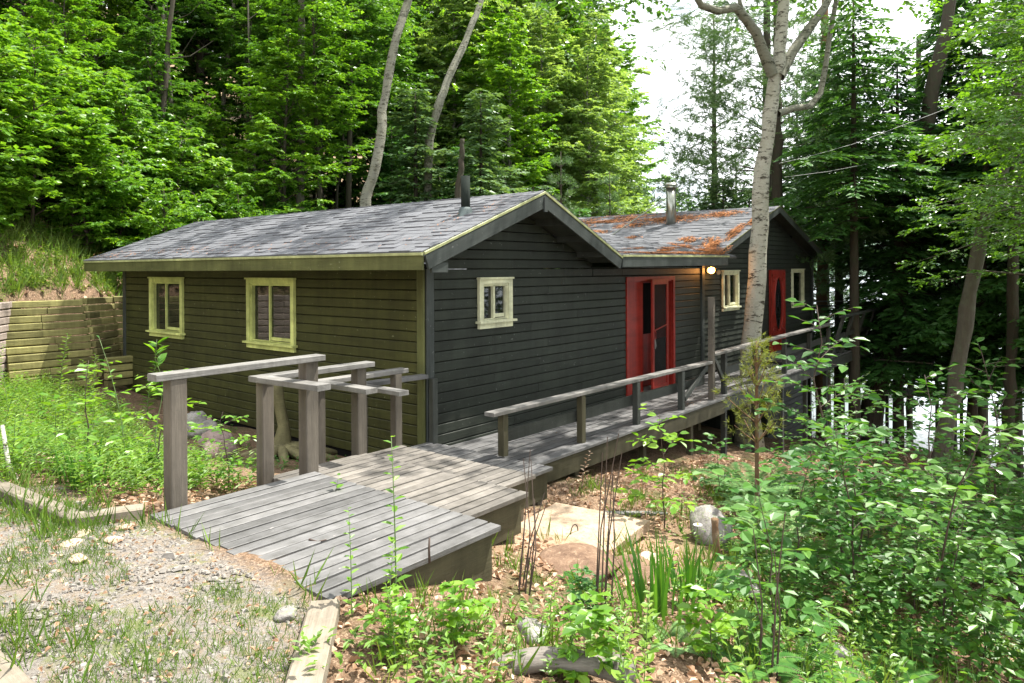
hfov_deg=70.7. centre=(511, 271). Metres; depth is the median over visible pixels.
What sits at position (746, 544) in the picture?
fern
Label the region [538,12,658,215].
poplar tree
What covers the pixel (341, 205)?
shrub
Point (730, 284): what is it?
window
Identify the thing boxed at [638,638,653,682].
weed
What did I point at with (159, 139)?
shrub
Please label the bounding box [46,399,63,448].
goldenrod
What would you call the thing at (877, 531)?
sapling
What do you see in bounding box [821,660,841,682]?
weed
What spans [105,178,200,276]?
sapling
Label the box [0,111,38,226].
shrub
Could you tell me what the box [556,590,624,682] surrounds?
sapling
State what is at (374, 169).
birch tree
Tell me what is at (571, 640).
weed
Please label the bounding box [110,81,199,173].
shrub
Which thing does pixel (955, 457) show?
sapling
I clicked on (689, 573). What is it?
iris clump
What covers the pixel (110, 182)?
shrub
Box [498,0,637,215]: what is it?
poplar tree
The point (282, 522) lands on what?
step platform
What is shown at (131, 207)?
shrub
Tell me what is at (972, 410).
hemlock tree
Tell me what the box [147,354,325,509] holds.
step railing
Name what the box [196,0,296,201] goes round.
broadleaf tree
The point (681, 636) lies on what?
fern
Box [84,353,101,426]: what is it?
goldenrod
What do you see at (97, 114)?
shrub
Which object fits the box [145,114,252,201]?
shrub
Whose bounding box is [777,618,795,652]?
weed
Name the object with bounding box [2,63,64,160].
shrub
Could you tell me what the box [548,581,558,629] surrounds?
weed
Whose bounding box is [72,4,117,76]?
tree trunk
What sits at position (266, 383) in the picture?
step railing
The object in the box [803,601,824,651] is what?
weed
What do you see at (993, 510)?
sapling
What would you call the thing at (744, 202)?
cedar
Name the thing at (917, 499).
sapling
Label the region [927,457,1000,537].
sapling
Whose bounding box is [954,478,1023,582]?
sapling
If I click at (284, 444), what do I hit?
root snag
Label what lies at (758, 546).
weed
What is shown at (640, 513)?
plank
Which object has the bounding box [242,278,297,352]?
window
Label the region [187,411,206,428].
rock
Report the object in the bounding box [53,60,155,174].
shrub
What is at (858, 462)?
sapling
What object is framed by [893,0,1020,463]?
hemlock tree
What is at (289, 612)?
rock
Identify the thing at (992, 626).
sapling
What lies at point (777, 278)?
ornate screen door
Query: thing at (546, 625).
weed
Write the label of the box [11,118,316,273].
slope undergrowth
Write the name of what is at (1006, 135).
beech tree
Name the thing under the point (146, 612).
leaf litter
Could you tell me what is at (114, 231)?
shrub
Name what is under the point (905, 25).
sky
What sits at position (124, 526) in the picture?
rock
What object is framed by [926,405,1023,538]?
sapling
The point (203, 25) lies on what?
broadleaf tree
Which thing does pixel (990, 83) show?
beech tree
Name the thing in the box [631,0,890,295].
pine tree
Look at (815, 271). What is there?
shore tree
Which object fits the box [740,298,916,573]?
sapling
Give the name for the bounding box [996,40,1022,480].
hemlock tree
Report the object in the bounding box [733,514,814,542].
fern
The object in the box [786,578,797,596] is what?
weed
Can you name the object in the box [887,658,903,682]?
weed
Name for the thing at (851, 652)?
weed
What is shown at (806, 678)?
weed
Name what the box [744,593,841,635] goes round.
fern
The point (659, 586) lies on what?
iris clump
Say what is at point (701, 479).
sapling
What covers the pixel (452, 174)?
cedar
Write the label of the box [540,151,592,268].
pine tree
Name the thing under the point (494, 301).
window
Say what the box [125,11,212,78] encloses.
broadleaf tree
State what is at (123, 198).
shrub
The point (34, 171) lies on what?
shrub
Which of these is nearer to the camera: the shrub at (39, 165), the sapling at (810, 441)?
the sapling at (810, 441)
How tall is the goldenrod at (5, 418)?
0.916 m
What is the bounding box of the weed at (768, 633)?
[763,618,775,655]
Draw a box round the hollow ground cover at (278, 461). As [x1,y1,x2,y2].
[68,416,345,484]
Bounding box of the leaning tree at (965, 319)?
[931,94,1023,482]
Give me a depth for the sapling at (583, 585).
4.65 m
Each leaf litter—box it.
[0,152,333,331]
[0,493,300,682]
[9,456,1023,682]
[683,441,1019,558]
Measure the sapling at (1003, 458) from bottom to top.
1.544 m
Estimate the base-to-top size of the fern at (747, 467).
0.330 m
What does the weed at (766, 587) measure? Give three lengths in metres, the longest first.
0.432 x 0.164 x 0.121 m
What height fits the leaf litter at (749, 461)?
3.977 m
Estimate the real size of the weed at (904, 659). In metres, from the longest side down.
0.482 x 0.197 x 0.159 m
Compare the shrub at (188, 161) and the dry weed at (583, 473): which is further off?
the shrub at (188, 161)
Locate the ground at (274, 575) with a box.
[0,1,1023,682]
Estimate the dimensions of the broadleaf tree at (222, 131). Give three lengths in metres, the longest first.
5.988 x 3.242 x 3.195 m
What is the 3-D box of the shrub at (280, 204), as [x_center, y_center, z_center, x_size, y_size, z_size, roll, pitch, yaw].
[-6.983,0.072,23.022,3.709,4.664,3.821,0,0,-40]
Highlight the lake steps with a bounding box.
[872,355,962,458]
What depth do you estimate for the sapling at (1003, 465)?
13.25 m
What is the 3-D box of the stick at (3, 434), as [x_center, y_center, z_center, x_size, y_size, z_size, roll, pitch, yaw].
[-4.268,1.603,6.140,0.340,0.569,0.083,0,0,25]
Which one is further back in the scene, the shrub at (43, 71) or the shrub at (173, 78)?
the shrub at (173, 78)
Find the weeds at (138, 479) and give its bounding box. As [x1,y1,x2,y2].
[0,368,256,500]
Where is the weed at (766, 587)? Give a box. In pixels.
[755,562,778,609]
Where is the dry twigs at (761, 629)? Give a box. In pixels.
[747,512,785,679]
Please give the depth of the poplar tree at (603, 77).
37.14 m
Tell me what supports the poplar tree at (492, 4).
on the ground at (274, 575)
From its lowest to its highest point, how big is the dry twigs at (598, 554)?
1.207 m
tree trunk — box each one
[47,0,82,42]
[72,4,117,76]
[144,0,212,122]
[152,2,195,128]
[189,0,242,164]
[240,0,262,190]
[296,0,304,209]
[330,133,335,208]
[333,61,361,208]
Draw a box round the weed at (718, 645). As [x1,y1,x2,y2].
[714,632,722,661]
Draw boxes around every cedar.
[360,125,418,205]
[373,79,437,202]
[375,87,453,204]
[418,166,454,199]
[437,146,478,199]
[438,88,526,197]
[460,106,516,189]
[483,165,528,193]
[515,185,559,268]
[570,208,591,217]
[683,178,741,266]
[729,187,813,402]
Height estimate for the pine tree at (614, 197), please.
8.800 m
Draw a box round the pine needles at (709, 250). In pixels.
[619,242,732,254]
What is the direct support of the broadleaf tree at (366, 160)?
on the ground at (274, 575)
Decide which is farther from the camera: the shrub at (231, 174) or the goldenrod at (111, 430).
the shrub at (231, 174)
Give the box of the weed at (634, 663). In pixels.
[611,624,652,682]
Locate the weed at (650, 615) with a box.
[640,594,659,643]
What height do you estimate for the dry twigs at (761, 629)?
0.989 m
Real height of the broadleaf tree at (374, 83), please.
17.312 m
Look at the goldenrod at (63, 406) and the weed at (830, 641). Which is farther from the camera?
the goldenrod at (63, 406)
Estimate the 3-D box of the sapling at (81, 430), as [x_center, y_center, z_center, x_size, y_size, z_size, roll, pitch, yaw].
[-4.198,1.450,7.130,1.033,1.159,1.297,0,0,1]
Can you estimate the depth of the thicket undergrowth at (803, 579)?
5.59 m
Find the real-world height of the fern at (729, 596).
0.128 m
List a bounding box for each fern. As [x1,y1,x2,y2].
[556,570,609,591]
[641,620,712,657]
[670,566,742,601]
[689,462,810,498]
[697,629,804,682]
[710,483,794,508]
[718,495,788,520]
[720,537,795,567]
[731,472,815,498]
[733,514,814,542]
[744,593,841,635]
[747,635,865,682]
[759,480,817,499]
[780,540,868,570]
[782,507,873,535]
[825,543,905,567]
[840,614,942,660]
[852,652,939,682]
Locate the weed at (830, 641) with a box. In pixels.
[820,600,844,682]
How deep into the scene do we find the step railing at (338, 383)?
7.80 m
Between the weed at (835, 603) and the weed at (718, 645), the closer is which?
the weed at (718, 645)
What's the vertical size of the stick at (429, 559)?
0.151 m
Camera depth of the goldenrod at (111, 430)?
8.26 m
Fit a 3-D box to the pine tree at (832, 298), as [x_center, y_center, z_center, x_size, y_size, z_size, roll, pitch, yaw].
[12.529,-0.091,29.952,5.306,15.300,6.183,0,0,-29]
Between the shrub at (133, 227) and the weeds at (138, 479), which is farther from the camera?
the shrub at (133, 227)
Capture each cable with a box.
[782,81,1011,162]
[788,153,908,176]
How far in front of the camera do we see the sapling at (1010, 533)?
6.94 m
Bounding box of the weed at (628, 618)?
[606,600,636,682]
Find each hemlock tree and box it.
[752,51,937,424]
[769,0,994,444]
[782,22,963,438]
[812,40,985,447]
[833,0,1023,458]
[861,0,955,442]
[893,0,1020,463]
[902,0,1023,477]
[905,37,920,441]
[918,151,1023,431]
[964,78,991,464]
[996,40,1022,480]
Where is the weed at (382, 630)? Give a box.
[379,540,397,631]
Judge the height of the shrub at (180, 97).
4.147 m
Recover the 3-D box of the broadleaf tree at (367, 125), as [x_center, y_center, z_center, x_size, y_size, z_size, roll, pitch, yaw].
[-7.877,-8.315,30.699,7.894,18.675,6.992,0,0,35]
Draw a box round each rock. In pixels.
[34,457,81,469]
[59,538,82,546]
[68,553,87,563]
[72,529,90,537]
[103,536,124,544]
[114,523,136,530]
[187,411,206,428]
[187,420,217,438]
[198,429,233,450]
[202,440,237,458]
[273,605,296,621]
[517,617,548,643]
[535,543,621,582]
[609,554,666,584]
[639,551,658,562]
[689,505,732,546]
[730,569,759,600]
[811,641,852,658]
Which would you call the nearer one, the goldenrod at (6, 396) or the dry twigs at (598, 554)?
the dry twigs at (598, 554)
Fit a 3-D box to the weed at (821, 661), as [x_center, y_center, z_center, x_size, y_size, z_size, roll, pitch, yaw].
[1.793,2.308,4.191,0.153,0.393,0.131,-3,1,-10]
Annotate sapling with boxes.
[24,360,160,452]
[82,368,230,476]
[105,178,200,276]
[161,188,217,228]
[187,412,256,486]
[219,181,275,218]
[358,586,417,659]
[434,576,497,645]
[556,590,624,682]
[566,564,596,609]
[612,403,701,528]
[674,583,749,665]
[688,432,744,494]
[697,468,850,648]
[729,447,871,598]
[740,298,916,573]
[747,397,864,503]
[764,426,954,615]
[770,417,936,600]
[797,377,916,493]
[824,364,1023,584]
[826,415,948,548]
[828,487,903,555]
[839,461,884,535]
[845,411,1023,656]
[870,516,963,613]
[873,471,999,616]
[878,494,1023,657]
[881,337,1023,581]
[882,465,940,524]
[902,430,980,512]
[902,477,953,513]
[902,493,979,560]
[903,525,1011,620]
[909,447,983,535]
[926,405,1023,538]
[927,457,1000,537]
[927,544,1023,679]
[935,434,1023,535]
[938,485,1020,548]
[950,498,1023,600]
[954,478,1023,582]
[956,547,1023,677]
[958,434,1023,611]
[967,452,1020,506]
[982,437,1023,524]
[992,498,1023,564]
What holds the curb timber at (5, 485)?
on the ground at (274, 575)
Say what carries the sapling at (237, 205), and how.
on the ground at (274, 575)
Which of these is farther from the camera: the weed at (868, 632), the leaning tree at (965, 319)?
the leaning tree at (965, 319)
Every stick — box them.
[0,425,18,478]
[428,538,430,563]
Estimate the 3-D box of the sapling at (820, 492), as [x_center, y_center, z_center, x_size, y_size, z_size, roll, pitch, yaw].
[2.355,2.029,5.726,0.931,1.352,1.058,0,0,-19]
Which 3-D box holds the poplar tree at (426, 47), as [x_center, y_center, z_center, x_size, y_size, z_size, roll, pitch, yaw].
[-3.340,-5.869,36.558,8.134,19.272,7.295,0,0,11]
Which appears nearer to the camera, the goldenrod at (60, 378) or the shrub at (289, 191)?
the goldenrod at (60, 378)
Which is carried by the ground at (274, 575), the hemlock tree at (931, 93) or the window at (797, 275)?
the hemlock tree at (931, 93)
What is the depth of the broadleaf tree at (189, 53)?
36.36 m
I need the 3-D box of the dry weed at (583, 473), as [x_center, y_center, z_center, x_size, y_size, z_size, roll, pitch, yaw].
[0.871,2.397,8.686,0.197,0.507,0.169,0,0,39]
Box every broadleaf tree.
[0,0,103,41]
[7,0,78,56]
[12,0,133,112]
[46,0,156,92]
[79,0,213,67]
[90,0,215,159]
[96,0,226,102]
[111,0,269,120]
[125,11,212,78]
[170,1,253,115]
[179,89,257,193]
[180,0,325,185]
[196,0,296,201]
[220,25,342,214]
[225,0,343,201]
[234,0,413,205]
[241,0,383,209]
[275,1,404,208]
[289,0,423,207]
[309,0,450,207]
[334,0,456,198]
[335,96,401,206]
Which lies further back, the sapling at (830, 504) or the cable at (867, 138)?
the cable at (867, 138)
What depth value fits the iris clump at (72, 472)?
6.12 m
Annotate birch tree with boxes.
[340,0,575,206]
[424,0,594,200]
[530,0,980,448]
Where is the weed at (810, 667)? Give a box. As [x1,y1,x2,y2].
[789,633,815,675]
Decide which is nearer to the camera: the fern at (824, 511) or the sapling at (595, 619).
the sapling at (595, 619)
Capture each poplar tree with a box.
[387,0,528,198]
[389,0,481,196]
[421,1,528,165]
[433,0,560,193]
[433,0,572,175]
[445,9,562,194]
[493,5,622,268]
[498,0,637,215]
[532,45,665,217]
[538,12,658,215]
[550,0,667,213]
[592,35,672,211]
[604,139,657,213]
[630,198,655,213]
[657,173,678,210]
[676,192,693,211]
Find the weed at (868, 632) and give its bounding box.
[855,610,882,652]
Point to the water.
(922, 435)
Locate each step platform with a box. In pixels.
[151,471,500,599]
[273,453,527,545]
[368,445,535,520]
[411,442,552,505]
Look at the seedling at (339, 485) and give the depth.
5.68 m
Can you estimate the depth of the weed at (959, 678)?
4.66 m
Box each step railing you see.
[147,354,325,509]
[248,361,374,485]
[318,367,408,463]
[366,374,437,452]
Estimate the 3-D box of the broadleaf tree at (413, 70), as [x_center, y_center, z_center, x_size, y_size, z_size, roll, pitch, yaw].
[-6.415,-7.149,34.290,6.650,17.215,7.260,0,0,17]
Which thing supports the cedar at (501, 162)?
on the ground at (274, 575)
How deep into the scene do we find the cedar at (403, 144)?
35.45 m
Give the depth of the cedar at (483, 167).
26.79 m
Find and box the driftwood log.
[488,646,636,682]
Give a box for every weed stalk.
[342,507,361,615]
[381,435,411,600]
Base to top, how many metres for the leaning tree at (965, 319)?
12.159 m
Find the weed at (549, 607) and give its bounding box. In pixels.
[542,578,558,641]
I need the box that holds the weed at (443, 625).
[435,591,455,652]
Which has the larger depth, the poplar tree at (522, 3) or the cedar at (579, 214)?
the poplar tree at (522, 3)
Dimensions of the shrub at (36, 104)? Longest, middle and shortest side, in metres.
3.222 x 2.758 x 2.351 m
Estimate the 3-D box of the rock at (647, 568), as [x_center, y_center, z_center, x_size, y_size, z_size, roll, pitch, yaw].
[0.939,2.380,5.688,0.575,0.213,0.498,0,0,-14]
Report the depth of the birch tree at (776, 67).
15.25 m
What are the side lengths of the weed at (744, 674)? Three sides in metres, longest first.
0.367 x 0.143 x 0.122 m
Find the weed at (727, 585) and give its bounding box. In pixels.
[723,554,734,607]
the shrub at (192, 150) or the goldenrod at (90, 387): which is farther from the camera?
the shrub at (192, 150)
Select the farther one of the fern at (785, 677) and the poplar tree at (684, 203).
the poplar tree at (684, 203)
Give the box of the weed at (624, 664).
[608,624,635,681]
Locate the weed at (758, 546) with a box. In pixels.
[753,539,782,596]
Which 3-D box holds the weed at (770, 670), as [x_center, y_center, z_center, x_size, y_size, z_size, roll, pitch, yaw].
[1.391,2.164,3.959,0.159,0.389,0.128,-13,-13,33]
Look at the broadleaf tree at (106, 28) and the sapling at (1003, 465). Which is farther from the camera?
the broadleaf tree at (106, 28)
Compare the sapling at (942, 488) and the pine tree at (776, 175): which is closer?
the sapling at (942, 488)
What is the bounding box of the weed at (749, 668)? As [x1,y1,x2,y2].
[729,626,755,682]
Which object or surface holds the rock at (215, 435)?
on the ground at (274, 575)
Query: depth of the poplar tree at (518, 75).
33.25 m
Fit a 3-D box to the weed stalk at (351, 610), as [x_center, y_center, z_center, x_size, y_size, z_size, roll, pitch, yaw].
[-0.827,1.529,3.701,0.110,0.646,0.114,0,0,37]
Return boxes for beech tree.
[895,15,1023,290]
[896,0,1023,244]
[928,0,1023,284]
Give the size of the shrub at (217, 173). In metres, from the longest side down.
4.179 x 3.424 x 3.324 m
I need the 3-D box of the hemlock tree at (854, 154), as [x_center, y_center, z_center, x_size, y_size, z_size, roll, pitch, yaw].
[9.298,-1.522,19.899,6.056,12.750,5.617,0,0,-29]
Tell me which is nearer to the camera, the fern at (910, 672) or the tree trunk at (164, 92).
the fern at (910, 672)
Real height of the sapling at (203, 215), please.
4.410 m
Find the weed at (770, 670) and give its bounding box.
[746,627,774,682]
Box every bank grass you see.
[0,203,122,301]
[303,463,1023,682]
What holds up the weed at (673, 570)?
on the ground at (274, 575)
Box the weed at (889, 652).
[878,623,898,679]
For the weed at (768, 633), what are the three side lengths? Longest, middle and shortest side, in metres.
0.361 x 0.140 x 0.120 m
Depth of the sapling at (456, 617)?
3.64 m
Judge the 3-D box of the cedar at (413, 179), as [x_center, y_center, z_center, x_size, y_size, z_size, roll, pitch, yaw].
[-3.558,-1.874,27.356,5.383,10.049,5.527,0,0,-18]
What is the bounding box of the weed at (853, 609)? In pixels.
[842,591,859,646]
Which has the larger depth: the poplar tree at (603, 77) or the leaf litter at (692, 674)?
the poplar tree at (603, 77)
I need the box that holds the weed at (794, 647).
[791,631,804,674]
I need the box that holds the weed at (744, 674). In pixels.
[733,635,757,682]
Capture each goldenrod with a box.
[0,367,14,426]
[0,372,26,440]
[4,413,23,469]
[8,397,34,454]
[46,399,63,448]
[47,333,70,426]
[56,385,71,438]
[79,359,99,414]
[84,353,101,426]
[99,406,119,445]
[117,399,128,440]
[138,344,164,422]
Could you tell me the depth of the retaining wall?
13.93 m
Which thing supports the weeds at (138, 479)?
on the ground at (274, 575)
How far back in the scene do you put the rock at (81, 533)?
4.67 m
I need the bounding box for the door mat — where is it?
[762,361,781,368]
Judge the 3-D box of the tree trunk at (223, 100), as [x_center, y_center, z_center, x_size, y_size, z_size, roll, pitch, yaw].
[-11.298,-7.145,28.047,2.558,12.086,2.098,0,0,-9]
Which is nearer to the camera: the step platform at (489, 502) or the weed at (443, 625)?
the weed at (443, 625)
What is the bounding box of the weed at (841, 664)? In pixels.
[827,642,857,682]
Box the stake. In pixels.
[711,517,720,559]
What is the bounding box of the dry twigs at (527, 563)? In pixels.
[518,449,546,594]
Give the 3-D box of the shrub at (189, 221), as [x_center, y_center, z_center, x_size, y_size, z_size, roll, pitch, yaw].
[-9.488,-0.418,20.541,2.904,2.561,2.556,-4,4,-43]
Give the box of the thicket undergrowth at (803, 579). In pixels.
[754,469,1023,682]
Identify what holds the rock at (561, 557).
on the ground at (274, 575)
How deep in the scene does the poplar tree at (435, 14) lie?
42.10 m
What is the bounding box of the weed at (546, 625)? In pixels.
[542,612,550,645]
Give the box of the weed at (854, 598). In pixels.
[845,575,862,623]
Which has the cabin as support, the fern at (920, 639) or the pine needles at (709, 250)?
the pine needles at (709, 250)
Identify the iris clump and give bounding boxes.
[51,430,119,489]
[593,521,707,633]
[649,531,729,605]
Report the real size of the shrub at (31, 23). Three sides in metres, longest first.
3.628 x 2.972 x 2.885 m
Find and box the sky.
[103,0,1018,213]
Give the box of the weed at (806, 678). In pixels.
[800,671,813,682]
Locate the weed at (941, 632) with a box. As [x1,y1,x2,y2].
[930,613,955,674]
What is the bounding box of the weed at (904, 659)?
[892,650,919,682]
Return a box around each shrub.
[0,0,29,21]
[0,7,66,78]
[0,8,71,78]
[0,22,134,231]
[0,25,89,217]
[0,63,43,119]
[0,88,58,218]
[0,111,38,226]
[0,132,62,232]
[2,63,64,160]
[14,142,55,202]
[20,17,80,70]
[22,72,89,117]
[26,121,125,241]
[28,91,73,124]
[37,70,79,106]
[37,110,147,257]
[43,104,144,245]
[44,66,143,196]
[45,68,97,106]
[47,0,113,74]
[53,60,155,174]
[56,99,126,214]
[74,75,194,214]
[77,144,169,249]
[81,165,152,251]
[88,189,156,248]
[90,183,163,251]
[91,138,163,247]
[93,103,139,158]
[95,43,185,119]
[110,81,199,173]
[133,120,250,240]
[137,49,192,115]
[141,60,185,113]
[142,131,198,186]
[144,177,179,235]
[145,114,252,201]
[145,130,205,203]
[148,174,231,236]
[153,96,193,131]
[159,216,191,231]
[166,158,248,222]
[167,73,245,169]
[181,157,194,175]
[199,160,260,218]
[206,203,235,219]
[208,120,240,159]
[227,112,295,197]
[250,193,282,215]
[259,187,306,211]
[260,185,293,204]
[262,171,295,198]
[267,202,311,213]
[294,167,343,211]
[310,205,326,211]
[327,188,361,208]
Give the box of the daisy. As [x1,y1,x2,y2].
[693,523,701,584]
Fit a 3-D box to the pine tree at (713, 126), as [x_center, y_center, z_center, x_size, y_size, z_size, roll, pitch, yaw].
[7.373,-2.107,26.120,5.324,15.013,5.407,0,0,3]
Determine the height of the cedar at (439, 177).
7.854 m
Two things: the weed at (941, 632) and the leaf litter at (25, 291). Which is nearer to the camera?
the weed at (941, 632)
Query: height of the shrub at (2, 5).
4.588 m
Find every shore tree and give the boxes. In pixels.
[799,163,862,419]
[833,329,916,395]
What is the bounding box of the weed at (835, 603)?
[823,582,844,631]
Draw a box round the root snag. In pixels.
[239,386,340,461]
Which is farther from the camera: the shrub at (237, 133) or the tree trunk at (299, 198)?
the shrub at (237, 133)
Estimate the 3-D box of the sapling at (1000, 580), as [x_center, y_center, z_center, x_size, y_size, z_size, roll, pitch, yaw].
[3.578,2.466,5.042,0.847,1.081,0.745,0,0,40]
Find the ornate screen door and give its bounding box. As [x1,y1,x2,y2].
[768,270,785,352]
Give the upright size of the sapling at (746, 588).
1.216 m
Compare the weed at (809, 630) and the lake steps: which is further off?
the lake steps
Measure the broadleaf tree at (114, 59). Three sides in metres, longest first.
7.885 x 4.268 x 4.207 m
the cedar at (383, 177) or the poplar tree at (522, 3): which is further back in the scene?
the poplar tree at (522, 3)
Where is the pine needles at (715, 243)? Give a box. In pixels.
[583,209,751,247]
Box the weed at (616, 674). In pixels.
[610,626,639,682]
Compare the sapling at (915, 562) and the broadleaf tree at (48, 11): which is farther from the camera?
the broadleaf tree at (48, 11)
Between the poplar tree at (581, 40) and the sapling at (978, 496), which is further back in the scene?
the poplar tree at (581, 40)
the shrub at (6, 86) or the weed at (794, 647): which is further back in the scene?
the shrub at (6, 86)
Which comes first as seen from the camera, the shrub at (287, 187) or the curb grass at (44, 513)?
the curb grass at (44, 513)
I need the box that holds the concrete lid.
[521,502,649,550]
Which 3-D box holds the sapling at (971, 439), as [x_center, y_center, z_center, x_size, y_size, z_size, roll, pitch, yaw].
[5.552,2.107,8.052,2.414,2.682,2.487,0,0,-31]
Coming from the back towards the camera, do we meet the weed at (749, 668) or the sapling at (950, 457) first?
the sapling at (950, 457)
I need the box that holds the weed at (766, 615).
[755,590,775,656]
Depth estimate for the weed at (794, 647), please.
4.46 m
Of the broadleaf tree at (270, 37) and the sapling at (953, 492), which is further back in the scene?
the broadleaf tree at (270, 37)
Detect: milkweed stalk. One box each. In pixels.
[96,335,135,468]
[144,336,172,469]
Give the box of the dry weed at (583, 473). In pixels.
[576,451,591,485]
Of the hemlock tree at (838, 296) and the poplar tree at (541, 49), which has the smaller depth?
the hemlock tree at (838, 296)
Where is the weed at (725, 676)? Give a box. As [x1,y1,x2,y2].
[714,665,736,682]
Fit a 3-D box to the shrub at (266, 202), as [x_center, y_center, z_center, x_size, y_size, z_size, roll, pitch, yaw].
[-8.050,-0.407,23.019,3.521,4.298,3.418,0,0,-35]
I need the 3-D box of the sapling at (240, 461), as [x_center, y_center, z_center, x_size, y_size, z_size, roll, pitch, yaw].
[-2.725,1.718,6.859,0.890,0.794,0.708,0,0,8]
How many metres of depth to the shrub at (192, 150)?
20.52 m
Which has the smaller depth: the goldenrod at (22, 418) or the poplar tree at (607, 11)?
the goldenrod at (22, 418)
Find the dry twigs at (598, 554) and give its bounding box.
[595,433,621,604]
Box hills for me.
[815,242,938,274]
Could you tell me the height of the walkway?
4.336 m
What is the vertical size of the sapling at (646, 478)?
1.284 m
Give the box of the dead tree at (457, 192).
[454,139,464,197]
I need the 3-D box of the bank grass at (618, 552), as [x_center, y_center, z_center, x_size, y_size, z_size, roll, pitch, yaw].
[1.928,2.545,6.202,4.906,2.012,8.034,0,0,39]
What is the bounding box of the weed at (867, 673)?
[862,670,874,682]
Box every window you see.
[145,277,184,338]
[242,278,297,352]
[476,277,516,328]
[720,270,741,310]
[790,269,805,307]
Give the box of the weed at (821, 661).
[811,638,830,682]
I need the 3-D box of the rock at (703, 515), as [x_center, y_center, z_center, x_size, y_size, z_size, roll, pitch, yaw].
[1.946,2.523,7.060,0.408,0.463,0.454,0,0,42]
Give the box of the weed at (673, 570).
[667,541,686,604]
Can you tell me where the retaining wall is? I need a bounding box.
[0,296,133,388]
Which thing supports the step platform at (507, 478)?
on the ground at (274, 575)
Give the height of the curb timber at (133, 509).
0.150 m
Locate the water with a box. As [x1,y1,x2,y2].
[812,275,1023,466]
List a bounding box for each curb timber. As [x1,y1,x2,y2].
[0,478,79,525]
[0,651,33,682]
[75,503,143,525]
[285,599,339,682]
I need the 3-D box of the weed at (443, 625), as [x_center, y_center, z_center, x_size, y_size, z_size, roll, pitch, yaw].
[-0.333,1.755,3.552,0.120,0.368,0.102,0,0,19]
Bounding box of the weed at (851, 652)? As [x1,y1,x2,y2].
[840,615,861,682]
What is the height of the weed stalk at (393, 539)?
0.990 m
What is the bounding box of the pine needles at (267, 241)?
[93,197,505,257]
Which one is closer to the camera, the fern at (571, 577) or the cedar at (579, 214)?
the fern at (571, 577)
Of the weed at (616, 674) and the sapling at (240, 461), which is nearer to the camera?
the weed at (616, 674)
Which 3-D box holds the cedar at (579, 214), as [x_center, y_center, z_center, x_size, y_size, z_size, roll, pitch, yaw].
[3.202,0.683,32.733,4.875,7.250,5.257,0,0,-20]
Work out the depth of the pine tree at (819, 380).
24.86 m
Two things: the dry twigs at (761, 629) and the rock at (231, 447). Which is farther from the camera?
the rock at (231, 447)
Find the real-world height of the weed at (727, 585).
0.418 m
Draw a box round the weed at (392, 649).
[381,583,405,668]
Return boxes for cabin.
[83,176,826,456]
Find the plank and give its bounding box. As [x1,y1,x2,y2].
[605,511,666,515]
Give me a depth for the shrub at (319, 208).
23.48 m
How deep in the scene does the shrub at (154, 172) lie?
19.88 m
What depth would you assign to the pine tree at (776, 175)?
20.54 m
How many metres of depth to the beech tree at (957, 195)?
15.78 m
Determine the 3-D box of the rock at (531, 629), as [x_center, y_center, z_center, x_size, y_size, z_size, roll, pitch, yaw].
[0.129,2.029,4.072,0.172,0.114,0.285,0,0,-23]
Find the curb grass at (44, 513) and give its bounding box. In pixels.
[0,453,333,682]
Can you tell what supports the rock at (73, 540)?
on the ground at (274, 575)
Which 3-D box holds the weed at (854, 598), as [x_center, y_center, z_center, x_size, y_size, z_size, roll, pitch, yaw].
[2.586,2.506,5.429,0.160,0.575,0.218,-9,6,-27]
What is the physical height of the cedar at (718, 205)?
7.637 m
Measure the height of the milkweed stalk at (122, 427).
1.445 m
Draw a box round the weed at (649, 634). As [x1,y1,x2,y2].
[635,590,658,672]
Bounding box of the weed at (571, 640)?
[564,603,581,649]
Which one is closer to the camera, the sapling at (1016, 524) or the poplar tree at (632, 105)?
the sapling at (1016, 524)
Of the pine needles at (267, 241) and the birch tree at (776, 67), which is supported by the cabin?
the pine needles at (267, 241)
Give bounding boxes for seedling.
[330,473,343,489]
[711,331,790,505]
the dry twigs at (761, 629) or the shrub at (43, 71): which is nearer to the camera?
the dry twigs at (761, 629)
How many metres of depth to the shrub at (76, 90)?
20.53 m
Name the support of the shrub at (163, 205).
on the ground at (274, 575)
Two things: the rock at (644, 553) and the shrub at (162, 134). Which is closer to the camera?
the rock at (644, 553)
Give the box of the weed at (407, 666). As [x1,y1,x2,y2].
[394,624,418,682]
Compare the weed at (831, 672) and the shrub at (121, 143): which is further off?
the shrub at (121, 143)
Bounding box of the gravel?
[0,485,304,682]
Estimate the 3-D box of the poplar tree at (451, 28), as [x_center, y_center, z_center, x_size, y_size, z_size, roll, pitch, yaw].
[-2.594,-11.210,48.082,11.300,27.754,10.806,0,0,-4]
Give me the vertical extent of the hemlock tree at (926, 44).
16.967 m
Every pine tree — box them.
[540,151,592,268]
[595,172,625,215]
[613,0,822,207]
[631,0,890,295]
[645,0,759,211]
[704,141,756,209]
[781,67,862,373]
[783,85,883,385]
[815,0,828,437]
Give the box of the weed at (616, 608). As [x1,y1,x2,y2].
[608,591,629,641]
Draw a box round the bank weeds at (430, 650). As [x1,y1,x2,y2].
[289,482,1023,682]
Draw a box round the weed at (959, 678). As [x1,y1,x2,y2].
[947,636,967,682]
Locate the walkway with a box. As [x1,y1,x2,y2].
[451,297,884,482]
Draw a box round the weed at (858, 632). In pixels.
[854,623,866,647]

